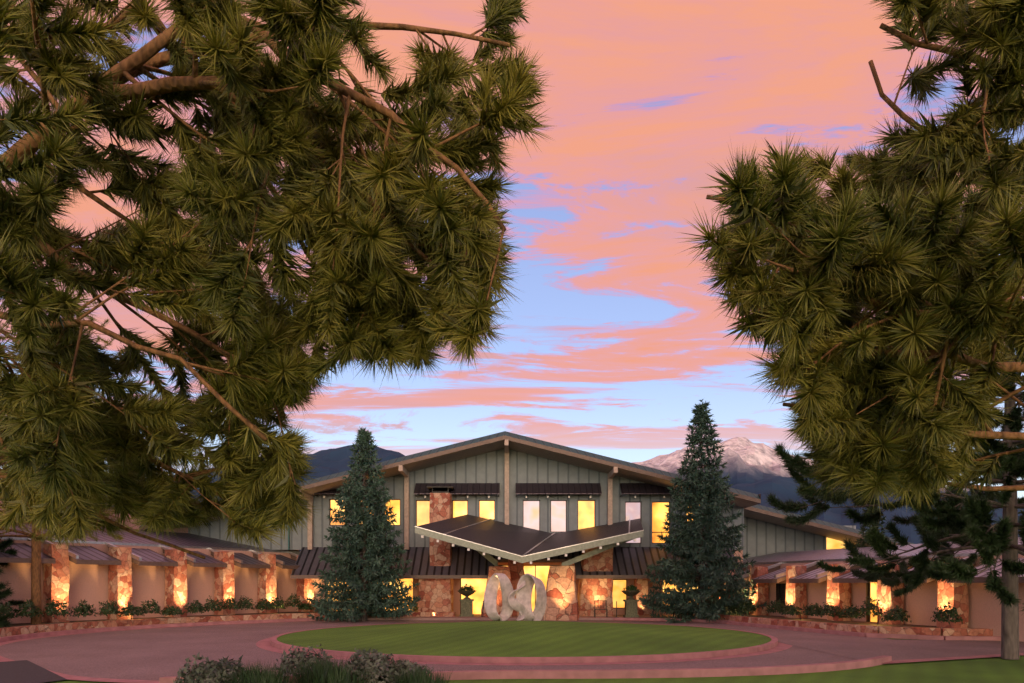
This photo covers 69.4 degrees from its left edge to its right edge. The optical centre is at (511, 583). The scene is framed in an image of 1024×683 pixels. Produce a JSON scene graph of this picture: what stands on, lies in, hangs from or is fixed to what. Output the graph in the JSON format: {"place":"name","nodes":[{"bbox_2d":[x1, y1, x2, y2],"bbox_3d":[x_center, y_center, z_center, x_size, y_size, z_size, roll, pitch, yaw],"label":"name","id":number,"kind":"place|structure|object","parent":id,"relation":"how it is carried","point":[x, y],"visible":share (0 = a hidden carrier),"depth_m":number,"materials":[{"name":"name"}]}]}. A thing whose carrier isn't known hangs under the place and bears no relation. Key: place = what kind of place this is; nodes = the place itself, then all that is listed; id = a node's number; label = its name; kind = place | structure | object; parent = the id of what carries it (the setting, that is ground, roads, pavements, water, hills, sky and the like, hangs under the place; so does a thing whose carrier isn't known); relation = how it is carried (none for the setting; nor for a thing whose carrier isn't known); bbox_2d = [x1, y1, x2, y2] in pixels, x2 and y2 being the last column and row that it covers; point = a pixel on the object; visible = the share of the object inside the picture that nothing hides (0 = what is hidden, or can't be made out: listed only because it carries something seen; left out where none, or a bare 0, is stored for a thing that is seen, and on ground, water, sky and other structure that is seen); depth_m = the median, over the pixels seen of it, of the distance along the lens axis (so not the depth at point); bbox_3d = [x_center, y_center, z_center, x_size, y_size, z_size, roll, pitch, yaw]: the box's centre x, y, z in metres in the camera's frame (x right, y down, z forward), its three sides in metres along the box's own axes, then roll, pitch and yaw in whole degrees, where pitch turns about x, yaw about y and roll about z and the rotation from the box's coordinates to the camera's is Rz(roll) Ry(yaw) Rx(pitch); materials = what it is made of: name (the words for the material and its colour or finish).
{"place":"outdoors","nodes":[
{"label":"outdoors","id":0,"kind":"place"},
{"bbox_2d":[113,444,404,506],"bbox_3d":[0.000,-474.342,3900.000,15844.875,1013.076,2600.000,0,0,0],"label":"mountain","id":1,"kind":"structure","parent":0,"point":[333,461],"depth_m":4638.41,"materials":[{"name":"stone"}]},
{"bbox_2d":[202,654,451,682],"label":"ornamental grass","id":2,"kind":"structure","parent":0,"point":[330,672],"depth_m":13.09,"materials":[{"name":"green plant"}]},
{"bbox_2d":[0,615,1023,682],"bbox_3d":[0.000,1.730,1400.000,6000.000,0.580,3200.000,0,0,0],"label":"ground","id":3,"kind":"structure","parent":0,"point":[591,649],"depth_m":20.76,"materials":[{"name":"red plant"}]},
{"bbox_2d":[0,566,14,627],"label":"pine","id":4,"kind":"object","parent":3,"relation":"on","point":[4,621],"visible":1,"depth_m":27.39,"materials":[{"name":"green plant"}]},
{"bbox_2d":[0,537,25,606],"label":"pine","id":5,"kind":"object","parent":3,"relation":"on","point":[6,543],"visible":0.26,"depth_m":29.66,"materials":[{"name":"green plant"}]},
{"bbox_2d":[0,336,105,529],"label":"pine","id":6,"kind":"object","parent":3,"relation":"on","point":[3,416],"depth_m":29.37,"materials":[{"name":"green plant"}]},
{"bbox_2d":[0,291,182,623],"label":"pine","id":7,"kind":"object","parent":3,"relation":"on","point":[36,591],"visible":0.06,"depth_m":29.86,"materials":[{"name":"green plant"}]},
{"bbox_2d":[0,501,299,623],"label":"wing","id":8,"kind":"structure","parent":3,"relation":"on","point":[91,561],"depth_m":35.85,"materials":[{"name":"beige paint"}]},
{"bbox_2d":[43,543,313,622],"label":"stone pillars","id":9,"kind":"structure","parent":8,"relation":"attached to","point":[56,581],"depth_m":35.95,"materials":[{"name":"brown stone"}]},
{"bbox_2d":[0,0,554,558],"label":"pine","id":10,"kind":"object","parent":3,"relation":"on","point":[78,452],"visible":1,"depth_m":6.31,"materials":[{"name":"green plant"}]},
{"bbox_2d":[173,644,434,682],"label":"shrubs","id":11,"kind":"object","parent":3,"relation":"on","point":[365,659],"visible":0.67,"depth_m":13.77,"materials":[{"name":"green plant"}]},
{"bbox_2d":[304,426,421,622],"bbox_3d":[-8.010,-3.140,39.382,6.270,10.596,6.359,0,0,0],"label":"spruce","id":12,"kind":"object","parent":3,"relation":"on","point":[366,536],"visible":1,"depth_m":38.81,"materials":[{"name":"green plant"}]},
{"bbox_2d":[0,605,1000,640],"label":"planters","id":13,"kind":"object","parent":3,"relation":"on","point":[871,629],"visible":0.53,"depth_m":30.78,"materials":[{"name":"brown stone"}]},
{"bbox_2d":[0,592,963,624],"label":"shrubs","id":14,"kind":"object","parent":13,"relation":"on","point":[821,611],"visible":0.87,"depth_m":31.80,"materials":[{"name":"green plant"}]},
{"bbox_2d":[367,486,648,620],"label":"stone walls","id":15,"kind":"structure","parent":3,"relation":"on","point":[564,602],"depth_m":42.01,"materials":[{"name":"brown stone"}]},
{"bbox_2d":[484,573,546,620],"bbox_3d":[0.155,0.703,33.426,2.847,2.347,0.850,0,0,0],"label":"sculpture","id":16,"kind":"object","parent":3,"relation":"on","point":[520,603],"visible":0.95,"depth_m":33.37,"materials":[{"name":"beige stone"}]},
{"bbox_2d":[139,431,913,614],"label":"lodge","id":17,"kind":"structure","parent":3,"relation":"on","point":[507,478],"depth_m":44.00,"materials":[{"name":"wood"}]},
{"bbox_2d":[415,514,643,565],"bbox_3d":[1.345,-2.465,40.727,12.550,3.290,6.575,0,0,0],"label":"canopy","id":18,"kind":"object","parent":17,"relation":"attached to","point":[484,537],"visible":1,"depth_m":39.48,"materials":[{"name":"metal"}]},
{"bbox_2d":[458,590,639,616],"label":"planters","id":19,"kind":"object","parent":3,"relation":"on","point":[631,606],"visible":0.94,"depth_m":40.97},
{"bbox_2d":[459,583,638,590],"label":"potted plants","id":20,"kind":"object","parent":19,"relation":"on","point":[472,588],"visible":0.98,"depth_m":41.60,"materials":[{"name":"plant"}]},
{"bbox_2d":[481,601,673,617],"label":"stanchions","id":21,"kind":"object","parent":3,"relation":"on","point":[616,611],"visible":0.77,"depth_m":40.28,"materials":[{"name":"metal"}]},
{"bbox_2d":[594,600,607,616],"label":"chair","id":22,"kind":"object","parent":3,"relation":"on","point":[606,609],"visible":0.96,"depth_m":40.58,"materials":[{"name":"brown wood"}]},
{"bbox_2d":[637,400,767,622],"bbox_3d":[9.950,-3.756,39.063,6.668,12.040,6.461,0,0,0],"label":"spruce","id":23,"kind":"object","parent":3,"relation":"on","point":[694,541],"visible":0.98,"depth_m":38.33,"materials":[{"name":"green plant"}]},
{"bbox_2d":[678,0,1023,514],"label":"pine","id":24,"kind":"object","parent":3,"relation":"on","point":[886,403],"visible":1,"depth_m":5.83,"materials":[{"name":"green plant"}]},
{"bbox_2d":[705,537,1023,641],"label":"wing","id":25,"kind":"structure","parent":3,"relation":"on","point":[920,605],"depth_m":32.09,"materials":[{"name":"beige paint"}]},
{"bbox_2d":[721,562,968,627],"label":"stone pillars","id":26,"kind":"structure","parent":25,"relation":"attached to","point":[955,595],"depth_m":32.55,"materials":[{"name":"brown stone"}]},
{"bbox_2d":[855,507,887,547],"bbox_3d":[19.444,-1.304,40.060,4.236,6.720,3.907,0,0,0],"label":"conifer","id":27,"kind":"object","parent":3,"relation":"on","point":[864,540],"visible":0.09,"depth_m":39.89,"materials":[{"name":"green plant"}]},
{"bbox_2d":[765,137,1023,659],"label":"pine","id":28,"kind":"object","parent":3,"relation":"on","point":[954,514],"visible":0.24,"depth_m":19.48,"materials":[{"name":"green plant"}]},
{"bbox_2d":[935,486,968,541],"bbox_3d":[22.621,-1.640,37.370,4.618,7.492,4.365,0,0,0],"label":"conifer","id":29,"kind":"object","parent":3,"relation":"on","point":[952,487],"visible":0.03,"depth_m":37.37,"materials":[{"name":"green plant"}]},
{"bbox_2d":[0,0,1023,497],"label":"sky","id":30,"kind":"structure","parent":0,"point":[610,348],"materials":[{"name":"pink"}]},
{"bbox_2d":[299,474,1023,550],"bbox_3d":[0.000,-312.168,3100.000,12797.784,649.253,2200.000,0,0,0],"label":"mountain","id":31,"kind":"structure","parent":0,"point":[783,488],"depth_m":3083.15,"materials":[{"name":"stone"}]},
{"bbox_2d":[632,437,1022,510],"bbox_3d":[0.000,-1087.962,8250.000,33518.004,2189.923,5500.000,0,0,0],"label":"mt pikes","id":32,"kind":"object","parent":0,"point":[748,461],"visible":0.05,"depth_m":9248.27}
]}

